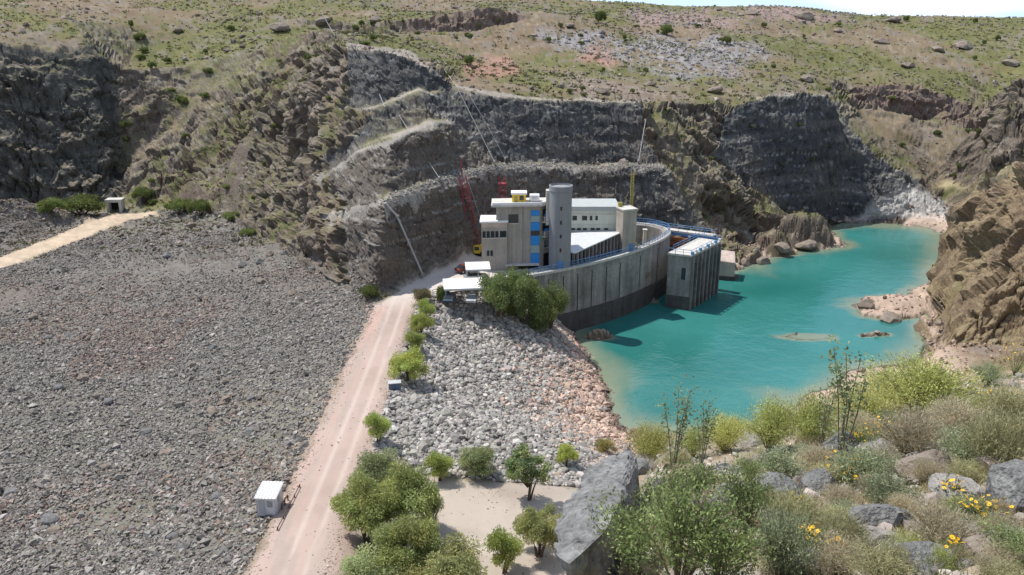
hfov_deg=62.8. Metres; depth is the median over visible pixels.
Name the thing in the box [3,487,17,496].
boulder
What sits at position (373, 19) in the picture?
rock outcrop
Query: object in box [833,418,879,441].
tuft
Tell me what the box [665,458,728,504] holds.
bush
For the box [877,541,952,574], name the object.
boulder
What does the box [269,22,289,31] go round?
rock outcrop
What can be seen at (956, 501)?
tuft
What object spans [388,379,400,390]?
utility box
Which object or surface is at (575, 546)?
boulder
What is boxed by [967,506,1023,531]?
tuft
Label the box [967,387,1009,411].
flower plant
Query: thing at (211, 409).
boulder
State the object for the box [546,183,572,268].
round tower
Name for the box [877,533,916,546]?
tuft
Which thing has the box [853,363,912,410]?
bush
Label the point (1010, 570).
tuft
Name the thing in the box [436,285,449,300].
bush
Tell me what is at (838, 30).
rock outcrop
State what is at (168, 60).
shrub
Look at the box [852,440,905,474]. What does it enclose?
tuft
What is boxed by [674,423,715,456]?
bush
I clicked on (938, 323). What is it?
shore stones
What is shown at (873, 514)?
boulder
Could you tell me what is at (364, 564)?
tree
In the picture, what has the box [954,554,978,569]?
stone
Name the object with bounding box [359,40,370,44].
shrub
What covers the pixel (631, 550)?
bush
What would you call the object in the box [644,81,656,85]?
rock outcrop
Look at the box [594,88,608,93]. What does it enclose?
rock outcrop
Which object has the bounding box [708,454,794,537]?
bush
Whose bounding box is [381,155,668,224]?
bench rubble
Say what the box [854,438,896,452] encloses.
boulder
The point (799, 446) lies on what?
tuft
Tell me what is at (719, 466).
stone
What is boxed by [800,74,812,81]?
rock outcrop
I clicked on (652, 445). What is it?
bush
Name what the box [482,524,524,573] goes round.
tree
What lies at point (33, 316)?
boulder
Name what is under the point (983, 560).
tuft
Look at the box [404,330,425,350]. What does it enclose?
tree
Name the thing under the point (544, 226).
window
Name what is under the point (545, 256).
doorway
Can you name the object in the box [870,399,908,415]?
tuft
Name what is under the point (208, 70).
shrub
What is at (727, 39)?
shrub
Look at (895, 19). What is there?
rock outcrop
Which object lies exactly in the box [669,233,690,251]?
sluice gate
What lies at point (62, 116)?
cliff
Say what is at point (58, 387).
boulder
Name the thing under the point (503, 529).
parking gravel
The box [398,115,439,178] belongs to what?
cable
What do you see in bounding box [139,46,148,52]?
shrub
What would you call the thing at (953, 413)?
bush
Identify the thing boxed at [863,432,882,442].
tuft
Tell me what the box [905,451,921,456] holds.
stone
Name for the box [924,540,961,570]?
tuft
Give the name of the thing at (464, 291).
retaining wall
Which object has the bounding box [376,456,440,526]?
tree
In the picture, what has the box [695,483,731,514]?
tuft
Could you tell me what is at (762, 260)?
rock
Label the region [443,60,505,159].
cable
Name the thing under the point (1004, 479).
boulder
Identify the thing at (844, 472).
flower plant
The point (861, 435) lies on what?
flower plant
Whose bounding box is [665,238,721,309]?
intake block
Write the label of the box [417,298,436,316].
tree
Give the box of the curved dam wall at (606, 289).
[506,222,670,332]
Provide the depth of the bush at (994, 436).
10.11 m
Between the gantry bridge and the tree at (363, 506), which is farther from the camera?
the gantry bridge
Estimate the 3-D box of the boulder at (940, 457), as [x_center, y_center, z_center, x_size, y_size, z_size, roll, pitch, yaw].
[5.335,2.329,10.904,0.721,0.396,0.724,5,19,15]
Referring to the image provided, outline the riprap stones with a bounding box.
[372,290,643,487]
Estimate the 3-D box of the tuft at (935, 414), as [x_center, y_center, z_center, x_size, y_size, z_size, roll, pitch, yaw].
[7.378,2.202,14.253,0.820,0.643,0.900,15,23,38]
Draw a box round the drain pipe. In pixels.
[383,202,423,275]
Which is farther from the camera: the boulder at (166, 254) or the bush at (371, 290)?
the boulder at (166, 254)
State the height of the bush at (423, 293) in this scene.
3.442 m
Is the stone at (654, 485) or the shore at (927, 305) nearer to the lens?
the stone at (654, 485)
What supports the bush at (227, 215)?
on the rockfill slope at (172, 267)
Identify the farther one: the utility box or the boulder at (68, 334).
the boulder at (68, 334)
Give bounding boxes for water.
[575,223,942,434]
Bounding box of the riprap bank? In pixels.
[378,297,632,487]
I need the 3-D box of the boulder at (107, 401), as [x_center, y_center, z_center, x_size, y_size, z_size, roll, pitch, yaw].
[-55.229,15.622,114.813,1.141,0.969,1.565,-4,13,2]
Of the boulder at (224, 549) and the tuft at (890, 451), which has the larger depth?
the boulder at (224, 549)
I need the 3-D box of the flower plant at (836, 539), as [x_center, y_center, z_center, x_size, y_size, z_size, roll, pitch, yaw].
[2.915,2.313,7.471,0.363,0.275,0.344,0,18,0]
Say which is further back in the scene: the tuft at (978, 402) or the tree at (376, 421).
the tree at (376, 421)
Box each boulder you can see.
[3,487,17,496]
[28,313,37,319]
[40,512,59,524]
[43,335,52,339]
[44,525,60,534]
[53,384,65,390]
[64,332,73,337]
[77,374,88,380]
[93,392,99,398]
[101,464,109,469]
[103,398,112,404]
[139,428,151,435]
[158,448,171,454]
[158,477,167,484]
[161,311,169,316]
[162,252,171,257]
[165,532,177,539]
[176,543,183,549]
[187,361,195,367]
[207,406,218,413]
[208,344,217,349]
[209,492,220,500]
[218,547,228,552]
[222,377,228,383]
[238,261,246,267]
[245,426,254,434]
[246,395,254,401]
[255,258,263,263]
[257,278,265,283]
[266,251,273,256]
[287,290,296,295]
[554,444,639,574]
[636,453,654,463]
[637,458,649,474]
[700,483,745,515]
[733,429,764,447]
[747,472,805,505]
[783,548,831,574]
[800,468,838,495]
[821,430,858,454]
[848,504,914,529]
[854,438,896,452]
[856,525,904,547]
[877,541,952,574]
[894,449,954,477]
[928,473,984,501]
[962,531,1023,559]
[976,454,1014,475]
[984,459,1023,513]
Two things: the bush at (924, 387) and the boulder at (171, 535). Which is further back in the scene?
the boulder at (171, 535)
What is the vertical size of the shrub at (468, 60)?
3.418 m
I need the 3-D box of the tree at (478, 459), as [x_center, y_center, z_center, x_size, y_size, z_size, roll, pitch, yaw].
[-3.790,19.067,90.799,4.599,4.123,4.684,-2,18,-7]
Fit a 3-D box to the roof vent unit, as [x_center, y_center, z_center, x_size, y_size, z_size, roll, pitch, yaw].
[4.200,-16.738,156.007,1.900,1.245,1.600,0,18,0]
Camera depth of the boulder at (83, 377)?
123.33 m
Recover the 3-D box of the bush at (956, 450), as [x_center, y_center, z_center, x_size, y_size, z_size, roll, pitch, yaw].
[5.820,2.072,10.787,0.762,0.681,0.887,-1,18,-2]
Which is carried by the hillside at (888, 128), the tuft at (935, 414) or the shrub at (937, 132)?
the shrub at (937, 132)
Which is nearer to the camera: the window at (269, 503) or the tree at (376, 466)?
the window at (269, 503)
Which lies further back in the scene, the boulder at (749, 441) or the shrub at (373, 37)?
the shrub at (373, 37)
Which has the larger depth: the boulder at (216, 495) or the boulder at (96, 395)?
the boulder at (96, 395)
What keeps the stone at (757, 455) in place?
on the slope at (716, 458)
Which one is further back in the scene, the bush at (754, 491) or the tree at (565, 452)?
the tree at (565, 452)
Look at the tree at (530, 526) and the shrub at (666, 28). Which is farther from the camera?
the shrub at (666, 28)
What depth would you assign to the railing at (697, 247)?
173.11 m
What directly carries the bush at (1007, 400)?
on the slope at (716, 458)
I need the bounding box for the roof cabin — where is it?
[511,190,526,201]
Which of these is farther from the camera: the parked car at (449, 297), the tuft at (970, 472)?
the parked car at (449, 297)
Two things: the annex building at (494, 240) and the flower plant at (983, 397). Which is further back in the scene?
the annex building at (494, 240)
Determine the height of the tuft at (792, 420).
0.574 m
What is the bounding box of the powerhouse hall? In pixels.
[571,231,618,264]
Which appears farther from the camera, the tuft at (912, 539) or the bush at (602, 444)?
the bush at (602, 444)
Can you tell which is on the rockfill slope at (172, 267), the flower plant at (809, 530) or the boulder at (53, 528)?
the boulder at (53, 528)
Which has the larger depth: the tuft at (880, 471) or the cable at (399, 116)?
the cable at (399, 116)
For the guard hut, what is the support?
on the rockfill slope at (172, 267)
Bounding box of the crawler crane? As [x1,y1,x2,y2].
[459,159,481,256]
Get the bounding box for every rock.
[740,258,750,266]
[756,256,770,264]
[774,242,790,252]
[795,239,817,250]
[857,298,873,308]
[880,311,901,323]
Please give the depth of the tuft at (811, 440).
13.90 m
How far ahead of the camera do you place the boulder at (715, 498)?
9.82 m
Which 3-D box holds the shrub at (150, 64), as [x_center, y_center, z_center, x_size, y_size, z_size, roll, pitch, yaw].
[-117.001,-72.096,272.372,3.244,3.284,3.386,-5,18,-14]
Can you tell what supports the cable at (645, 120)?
attached to the cliff
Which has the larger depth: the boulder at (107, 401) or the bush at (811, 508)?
the boulder at (107, 401)
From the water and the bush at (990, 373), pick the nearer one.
the bush at (990, 373)
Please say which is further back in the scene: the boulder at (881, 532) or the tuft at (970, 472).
the tuft at (970, 472)
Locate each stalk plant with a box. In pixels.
[655,374,698,471]
[691,391,722,469]
[812,375,842,445]
[820,330,882,454]
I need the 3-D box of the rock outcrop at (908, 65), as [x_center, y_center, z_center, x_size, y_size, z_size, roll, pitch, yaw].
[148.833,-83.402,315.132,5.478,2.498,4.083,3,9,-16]
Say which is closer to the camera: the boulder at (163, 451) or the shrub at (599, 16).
the boulder at (163, 451)
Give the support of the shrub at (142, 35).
on the hillside at (888, 128)
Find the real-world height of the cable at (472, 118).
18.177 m
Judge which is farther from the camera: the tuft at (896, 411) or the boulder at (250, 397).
the boulder at (250, 397)
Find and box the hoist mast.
[630,171,634,205]
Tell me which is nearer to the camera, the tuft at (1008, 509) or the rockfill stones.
the tuft at (1008, 509)
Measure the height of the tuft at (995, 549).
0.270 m
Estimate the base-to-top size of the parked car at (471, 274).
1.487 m
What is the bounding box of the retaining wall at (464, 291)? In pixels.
[432,290,477,297]
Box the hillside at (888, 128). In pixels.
[0,0,1023,574]
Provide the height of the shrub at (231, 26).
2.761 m
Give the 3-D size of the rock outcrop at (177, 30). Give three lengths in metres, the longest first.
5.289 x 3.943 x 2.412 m
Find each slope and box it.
[0,200,372,574]
[573,366,1023,574]
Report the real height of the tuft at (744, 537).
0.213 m
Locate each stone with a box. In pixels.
[653,479,663,487]
[716,463,739,473]
[748,454,767,464]
[790,468,806,478]
[793,475,801,487]
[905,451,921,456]
[912,521,926,533]
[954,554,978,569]
[965,521,979,533]
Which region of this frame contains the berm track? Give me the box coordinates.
[0,211,158,267]
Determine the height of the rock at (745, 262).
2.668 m
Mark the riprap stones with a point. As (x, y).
(491, 420)
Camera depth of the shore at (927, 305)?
171.62 m
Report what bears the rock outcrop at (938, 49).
on the hillside at (888, 128)
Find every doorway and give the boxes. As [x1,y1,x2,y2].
[513,266,537,268]
[543,252,548,265]
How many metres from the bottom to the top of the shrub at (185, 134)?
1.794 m
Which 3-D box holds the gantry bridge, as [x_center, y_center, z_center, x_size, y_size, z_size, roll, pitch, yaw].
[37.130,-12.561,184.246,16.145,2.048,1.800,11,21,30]
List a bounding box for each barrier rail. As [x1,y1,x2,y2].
[277,484,299,530]
[281,494,288,509]
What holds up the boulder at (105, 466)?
on the rockfill slope at (172, 267)
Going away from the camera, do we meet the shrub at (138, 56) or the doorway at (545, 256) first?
the doorway at (545, 256)
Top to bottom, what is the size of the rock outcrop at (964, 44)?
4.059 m
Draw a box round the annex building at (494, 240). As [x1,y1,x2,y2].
[480,215,507,270]
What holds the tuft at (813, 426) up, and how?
on the slope at (716, 458)
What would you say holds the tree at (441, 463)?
on the parking ground at (474, 511)
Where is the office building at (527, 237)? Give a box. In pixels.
[491,197,548,268]
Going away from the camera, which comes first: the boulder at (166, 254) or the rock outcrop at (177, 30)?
the boulder at (166, 254)
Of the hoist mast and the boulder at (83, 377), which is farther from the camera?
the hoist mast
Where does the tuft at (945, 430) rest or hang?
on the slope at (716, 458)
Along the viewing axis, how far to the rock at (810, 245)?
213.56 m
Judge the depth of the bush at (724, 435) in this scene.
14.87 m
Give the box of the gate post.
[642,228,647,243]
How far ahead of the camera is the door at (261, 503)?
79.49 m
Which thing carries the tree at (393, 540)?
on the parking ground at (474, 511)
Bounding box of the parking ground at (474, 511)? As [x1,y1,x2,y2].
[358,476,576,574]
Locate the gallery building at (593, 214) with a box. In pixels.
[571,199,617,238]
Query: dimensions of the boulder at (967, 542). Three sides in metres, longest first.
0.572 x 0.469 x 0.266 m
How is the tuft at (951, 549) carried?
on the slope at (716, 458)
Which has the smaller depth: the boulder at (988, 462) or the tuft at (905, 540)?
the tuft at (905, 540)
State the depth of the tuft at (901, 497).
9.00 m
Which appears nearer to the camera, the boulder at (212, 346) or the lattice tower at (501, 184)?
the boulder at (212, 346)
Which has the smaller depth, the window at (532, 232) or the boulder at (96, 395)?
the boulder at (96, 395)
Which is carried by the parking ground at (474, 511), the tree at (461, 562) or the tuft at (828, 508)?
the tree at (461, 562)
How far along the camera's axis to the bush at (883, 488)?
9.35 m
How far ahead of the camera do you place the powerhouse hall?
163.16 m
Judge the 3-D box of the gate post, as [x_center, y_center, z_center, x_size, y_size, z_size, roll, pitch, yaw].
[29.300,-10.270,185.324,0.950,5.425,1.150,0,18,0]
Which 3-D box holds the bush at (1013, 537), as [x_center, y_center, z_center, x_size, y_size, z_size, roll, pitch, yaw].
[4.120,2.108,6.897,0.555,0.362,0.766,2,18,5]
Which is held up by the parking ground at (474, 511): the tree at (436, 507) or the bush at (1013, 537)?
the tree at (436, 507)
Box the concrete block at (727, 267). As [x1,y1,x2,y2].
[719,250,737,280]
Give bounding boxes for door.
[258,500,265,513]
[557,261,562,268]
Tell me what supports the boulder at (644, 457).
on the riprap bank
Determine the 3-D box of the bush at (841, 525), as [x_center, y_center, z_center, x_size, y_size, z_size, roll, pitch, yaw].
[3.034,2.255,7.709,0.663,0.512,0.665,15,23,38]
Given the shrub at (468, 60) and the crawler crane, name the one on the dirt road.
the crawler crane
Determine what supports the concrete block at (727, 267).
on the shore at (927, 305)
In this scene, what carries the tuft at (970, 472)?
on the slope at (716, 458)
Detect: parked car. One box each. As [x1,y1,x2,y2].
[443,292,455,303]
[455,263,465,273]
[463,271,488,278]
[466,292,478,303]
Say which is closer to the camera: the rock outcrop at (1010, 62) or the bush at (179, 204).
the bush at (179, 204)
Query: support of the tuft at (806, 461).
on the slope at (716, 458)
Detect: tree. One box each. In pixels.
[329,469,409,544]
[335,541,400,574]
[348,446,405,484]
[362,409,392,442]
[369,514,443,573]
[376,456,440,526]
[387,344,429,380]
[392,530,487,574]
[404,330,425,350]
[409,312,435,332]
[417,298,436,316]
[422,483,444,523]
[423,449,454,480]
[456,445,495,476]
[476,269,520,316]
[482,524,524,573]
[499,263,549,323]
[503,442,552,500]
[512,502,561,557]
[527,279,570,332]
[556,443,579,466]
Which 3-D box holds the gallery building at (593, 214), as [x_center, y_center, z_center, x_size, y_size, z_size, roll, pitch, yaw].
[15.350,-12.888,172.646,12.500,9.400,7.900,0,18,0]
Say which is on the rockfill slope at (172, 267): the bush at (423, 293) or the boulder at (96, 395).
the boulder at (96, 395)
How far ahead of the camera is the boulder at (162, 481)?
91.63 m
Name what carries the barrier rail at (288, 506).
on the dirt road
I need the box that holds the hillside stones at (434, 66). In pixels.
[0,0,1023,258]
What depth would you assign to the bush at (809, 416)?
13.96 m
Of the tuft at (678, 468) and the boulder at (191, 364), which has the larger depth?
the boulder at (191, 364)
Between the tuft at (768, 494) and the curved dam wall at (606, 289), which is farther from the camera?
the curved dam wall at (606, 289)
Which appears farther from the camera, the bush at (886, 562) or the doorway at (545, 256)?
the doorway at (545, 256)
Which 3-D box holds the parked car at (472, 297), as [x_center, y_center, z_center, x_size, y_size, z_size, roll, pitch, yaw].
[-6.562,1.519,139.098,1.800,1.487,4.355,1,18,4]
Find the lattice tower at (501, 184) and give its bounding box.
[498,176,506,197]
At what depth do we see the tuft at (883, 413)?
15.08 m
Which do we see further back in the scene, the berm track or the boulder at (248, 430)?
the berm track
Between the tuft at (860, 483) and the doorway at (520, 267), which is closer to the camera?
the tuft at (860, 483)
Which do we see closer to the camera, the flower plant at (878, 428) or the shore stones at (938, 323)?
the flower plant at (878, 428)
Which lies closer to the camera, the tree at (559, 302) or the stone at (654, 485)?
the stone at (654, 485)
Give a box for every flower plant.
[796,524,823,547]
[804,448,856,467]
[821,455,864,488]
[822,528,855,552]
[840,423,870,444]
[859,416,897,439]
[930,473,970,500]
[936,494,989,527]
[939,534,974,564]
[954,493,1015,522]
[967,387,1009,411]
[987,343,1023,374]
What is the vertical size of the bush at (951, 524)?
0.535 m
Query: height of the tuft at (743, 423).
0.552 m
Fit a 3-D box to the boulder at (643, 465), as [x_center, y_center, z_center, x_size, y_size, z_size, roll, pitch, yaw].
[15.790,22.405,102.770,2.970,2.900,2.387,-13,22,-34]
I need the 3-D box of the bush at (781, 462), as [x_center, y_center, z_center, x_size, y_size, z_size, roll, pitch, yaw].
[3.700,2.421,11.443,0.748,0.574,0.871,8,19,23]
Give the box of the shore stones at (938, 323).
[596,203,1001,409]
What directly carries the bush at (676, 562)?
on the slope at (716, 458)
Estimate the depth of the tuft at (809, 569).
7.07 m
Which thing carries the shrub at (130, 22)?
on the hillside at (888, 128)
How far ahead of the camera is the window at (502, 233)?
154.06 m
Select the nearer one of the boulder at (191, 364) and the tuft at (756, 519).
the tuft at (756, 519)
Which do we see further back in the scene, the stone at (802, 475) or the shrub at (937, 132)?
the shrub at (937, 132)
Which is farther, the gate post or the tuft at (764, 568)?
the gate post
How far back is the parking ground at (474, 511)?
84.48 m
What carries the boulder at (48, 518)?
on the rockfill slope at (172, 267)
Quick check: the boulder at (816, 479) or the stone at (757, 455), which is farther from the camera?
the stone at (757, 455)
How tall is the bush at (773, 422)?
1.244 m
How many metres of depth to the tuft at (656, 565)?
8.45 m
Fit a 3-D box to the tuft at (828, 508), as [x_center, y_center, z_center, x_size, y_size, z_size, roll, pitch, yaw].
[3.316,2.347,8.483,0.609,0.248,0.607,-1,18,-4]
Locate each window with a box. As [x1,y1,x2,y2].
[267,501,272,507]
[500,231,506,238]
[508,214,518,223]
[531,231,539,234]
[542,223,548,230]
[681,268,685,279]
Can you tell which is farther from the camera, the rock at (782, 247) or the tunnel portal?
the tunnel portal
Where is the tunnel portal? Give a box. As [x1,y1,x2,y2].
[104,197,124,212]
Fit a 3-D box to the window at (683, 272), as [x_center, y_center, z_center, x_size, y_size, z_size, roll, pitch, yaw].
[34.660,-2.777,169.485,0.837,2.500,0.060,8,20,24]
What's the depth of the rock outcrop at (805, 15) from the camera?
371.13 m
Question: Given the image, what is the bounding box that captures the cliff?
[0,0,1023,381]
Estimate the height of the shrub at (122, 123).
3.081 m
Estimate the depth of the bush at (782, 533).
6.94 m
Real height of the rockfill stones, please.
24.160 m
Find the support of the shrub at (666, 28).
on the hillside at (888, 128)
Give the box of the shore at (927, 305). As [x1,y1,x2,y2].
[587,210,964,446]
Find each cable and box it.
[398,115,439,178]
[437,60,494,162]
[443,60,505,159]
[637,119,646,161]
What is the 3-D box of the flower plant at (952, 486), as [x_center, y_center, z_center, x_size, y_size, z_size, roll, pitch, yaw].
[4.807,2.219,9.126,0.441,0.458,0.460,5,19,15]
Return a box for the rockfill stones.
[0,192,384,574]
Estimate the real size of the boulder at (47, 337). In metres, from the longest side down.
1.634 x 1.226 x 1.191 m
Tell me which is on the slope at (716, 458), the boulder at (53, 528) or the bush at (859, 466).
the bush at (859, 466)
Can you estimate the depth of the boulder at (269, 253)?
182.53 m
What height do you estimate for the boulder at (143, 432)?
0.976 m
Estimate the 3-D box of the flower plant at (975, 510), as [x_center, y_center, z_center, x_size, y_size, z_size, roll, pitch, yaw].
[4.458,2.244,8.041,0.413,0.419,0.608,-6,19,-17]
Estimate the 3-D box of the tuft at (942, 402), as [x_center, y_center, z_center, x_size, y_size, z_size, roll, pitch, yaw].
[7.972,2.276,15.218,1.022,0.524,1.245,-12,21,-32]
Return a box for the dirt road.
[246,251,548,574]
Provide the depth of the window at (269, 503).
79.36 m
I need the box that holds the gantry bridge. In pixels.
[645,221,715,239]
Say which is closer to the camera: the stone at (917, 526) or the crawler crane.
the stone at (917, 526)
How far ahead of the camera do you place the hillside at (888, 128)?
283.96 m
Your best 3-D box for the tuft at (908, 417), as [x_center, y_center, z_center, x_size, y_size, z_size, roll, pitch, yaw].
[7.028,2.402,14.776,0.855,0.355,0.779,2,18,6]
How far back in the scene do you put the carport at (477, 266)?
149.33 m
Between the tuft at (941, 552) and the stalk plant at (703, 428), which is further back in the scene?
the stalk plant at (703, 428)
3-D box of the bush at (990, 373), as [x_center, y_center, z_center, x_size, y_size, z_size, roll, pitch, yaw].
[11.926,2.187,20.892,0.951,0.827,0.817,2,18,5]
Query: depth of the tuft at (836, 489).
9.45 m
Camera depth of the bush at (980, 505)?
8.05 m
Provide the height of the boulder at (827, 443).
0.577 m
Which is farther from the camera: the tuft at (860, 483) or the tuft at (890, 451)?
the tuft at (890, 451)
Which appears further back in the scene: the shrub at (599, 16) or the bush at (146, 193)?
the shrub at (599, 16)
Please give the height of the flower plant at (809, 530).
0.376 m
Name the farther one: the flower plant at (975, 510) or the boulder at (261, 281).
the boulder at (261, 281)
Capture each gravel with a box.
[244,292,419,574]
[371,481,567,573]
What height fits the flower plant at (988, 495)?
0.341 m
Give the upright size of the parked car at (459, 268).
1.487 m
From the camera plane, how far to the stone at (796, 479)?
10.90 m
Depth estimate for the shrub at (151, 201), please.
241.92 m
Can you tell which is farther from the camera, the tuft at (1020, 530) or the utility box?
the utility box
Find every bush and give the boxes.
[36,196,67,213]
[57,192,106,215]
[131,186,153,203]
[163,197,190,214]
[187,198,210,215]
[221,210,239,220]
[238,227,255,235]
[358,283,380,300]
[411,288,434,301]
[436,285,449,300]
[581,485,668,574]
[594,437,616,452]
[605,465,756,574]
[616,414,677,458]
[629,449,703,540]
[659,511,778,574]
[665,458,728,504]
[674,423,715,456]
[692,406,750,452]
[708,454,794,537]
[729,450,766,480]
[739,391,804,451]
[741,497,829,574]
[755,442,808,478]
[759,483,832,527]
[776,388,854,444]
[793,442,846,469]
[797,524,867,574]
[806,505,877,548]
[818,377,909,424]
[826,434,903,495]
[840,530,930,574]
[849,345,1008,413]
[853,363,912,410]
[854,464,929,507]
[861,399,953,455]
[897,493,997,551]
[919,390,1002,434]
[934,421,984,467]
[946,403,1023,463]
[950,492,1016,526]
[966,380,1023,422]
[971,359,1009,386]
[973,509,1023,569]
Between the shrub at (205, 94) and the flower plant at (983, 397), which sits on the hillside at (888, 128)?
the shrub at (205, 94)
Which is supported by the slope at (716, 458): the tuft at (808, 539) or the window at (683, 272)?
the tuft at (808, 539)
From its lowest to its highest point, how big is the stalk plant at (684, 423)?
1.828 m
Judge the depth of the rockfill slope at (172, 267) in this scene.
140.62 m
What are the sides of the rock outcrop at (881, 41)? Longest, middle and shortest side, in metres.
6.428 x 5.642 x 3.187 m
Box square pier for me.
[615,202,637,251]
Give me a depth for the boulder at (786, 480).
9.85 m
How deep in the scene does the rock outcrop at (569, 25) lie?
285.35 m
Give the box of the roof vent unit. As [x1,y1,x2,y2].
[529,194,539,201]
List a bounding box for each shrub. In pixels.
[120,121,125,129]
[128,19,132,28]
[133,34,139,39]
[136,54,145,58]
[137,32,146,39]
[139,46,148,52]
[147,61,156,67]
[147,198,157,203]
[163,56,171,63]
[180,97,187,103]
[181,133,190,137]
[199,92,208,97]
[202,67,212,72]
[227,24,234,29]
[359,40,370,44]
[369,33,377,40]
[464,55,472,64]
[594,10,606,22]
[660,24,672,34]
[721,35,731,44]
[933,130,941,135]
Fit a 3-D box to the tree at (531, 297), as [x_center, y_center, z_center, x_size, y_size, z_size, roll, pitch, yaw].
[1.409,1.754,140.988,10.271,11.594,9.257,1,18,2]
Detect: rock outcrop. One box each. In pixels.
[172,27,182,32]
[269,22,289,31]
[315,16,330,25]
[368,16,382,22]
[565,23,574,27]
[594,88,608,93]
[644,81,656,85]
[706,86,722,92]
[745,10,757,15]
[793,12,813,19]
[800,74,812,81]
[833,28,842,32]
[873,38,889,43]
[883,16,901,22]
[901,62,914,67]
[932,46,944,52]
[953,40,972,49]
[1002,59,1019,65]
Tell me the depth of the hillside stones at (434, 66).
280.86 m
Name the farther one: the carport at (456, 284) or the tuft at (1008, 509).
the carport at (456, 284)
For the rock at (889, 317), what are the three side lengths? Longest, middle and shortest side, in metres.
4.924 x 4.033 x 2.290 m
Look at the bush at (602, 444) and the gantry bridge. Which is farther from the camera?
the gantry bridge
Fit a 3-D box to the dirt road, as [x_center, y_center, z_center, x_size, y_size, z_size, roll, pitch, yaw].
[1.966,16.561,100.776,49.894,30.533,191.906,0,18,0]
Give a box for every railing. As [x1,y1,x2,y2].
[519,218,669,273]
[667,233,720,254]
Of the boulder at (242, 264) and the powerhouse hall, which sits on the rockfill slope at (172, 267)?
the boulder at (242, 264)
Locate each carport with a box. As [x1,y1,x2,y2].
[443,277,483,294]
[465,261,490,278]
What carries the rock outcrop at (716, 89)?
on the hillside at (888, 128)
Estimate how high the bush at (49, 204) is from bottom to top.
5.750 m
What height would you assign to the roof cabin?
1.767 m
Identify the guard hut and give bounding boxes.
[254,481,283,517]
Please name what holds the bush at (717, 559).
on the slope at (716, 458)
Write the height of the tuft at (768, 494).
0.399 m
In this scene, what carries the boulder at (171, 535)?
on the rockfill slope at (172, 267)
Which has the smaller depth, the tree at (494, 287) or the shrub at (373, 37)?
the tree at (494, 287)
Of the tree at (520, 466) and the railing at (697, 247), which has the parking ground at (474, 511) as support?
the tree at (520, 466)
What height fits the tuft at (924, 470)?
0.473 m
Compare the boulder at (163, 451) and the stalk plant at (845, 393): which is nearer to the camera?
the stalk plant at (845, 393)
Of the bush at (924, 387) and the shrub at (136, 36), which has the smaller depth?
the bush at (924, 387)
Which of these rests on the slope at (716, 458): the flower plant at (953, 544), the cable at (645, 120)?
the flower plant at (953, 544)
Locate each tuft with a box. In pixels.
[634,552,671,574]
[660,445,693,466]
[660,463,693,477]
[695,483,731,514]
[716,418,757,432]
[731,532,753,546]
[734,503,770,529]
[752,550,777,574]
[759,484,780,507]
[770,518,814,530]
[771,557,827,574]
[774,407,798,431]
[788,406,840,433]
[790,440,816,457]
[790,522,823,553]
[791,451,825,471]
[793,430,824,446]
[802,458,838,482]
[812,501,852,522]
[817,480,863,504]
[818,494,857,521]
[826,459,852,484]
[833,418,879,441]
[842,408,884,430]
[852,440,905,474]
[853,470,880,499]
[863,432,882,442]
[864,464,888,482]
[867,408,899,428]
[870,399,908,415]
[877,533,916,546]
[879,489,923,513]
[879,525,926,541]
[895,410,928,427]
[907,455,946,484]
[911,550,937,569]
[913,397,981,415]
[922,402,959,427]
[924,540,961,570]
[926,424,961,444]
[927,491,976,512]
[943,454,990,481]
[947,541,974,566]
[966,394,990,411]
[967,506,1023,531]
[967,554,1023,574]
[971,534,1023,569]
[971,551,1012,574]
[986,496,1021,521]
[992,522,1023,536]
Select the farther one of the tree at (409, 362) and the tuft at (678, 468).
the tree at (409, 362)
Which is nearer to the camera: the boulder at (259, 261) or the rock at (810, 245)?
the boulder at (259, 261)
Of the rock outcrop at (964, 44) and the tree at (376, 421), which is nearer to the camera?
the tree at (376, 421)
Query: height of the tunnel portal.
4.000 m
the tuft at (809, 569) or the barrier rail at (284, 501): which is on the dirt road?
the barrier rail at (284, 501)
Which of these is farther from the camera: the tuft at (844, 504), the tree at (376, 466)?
the tree at (376, 466)
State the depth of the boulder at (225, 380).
117.40 m
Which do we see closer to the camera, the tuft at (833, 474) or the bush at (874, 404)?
the tuft at (833, 474)
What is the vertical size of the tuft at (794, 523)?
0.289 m
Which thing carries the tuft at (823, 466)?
on the slope at (716, 458)

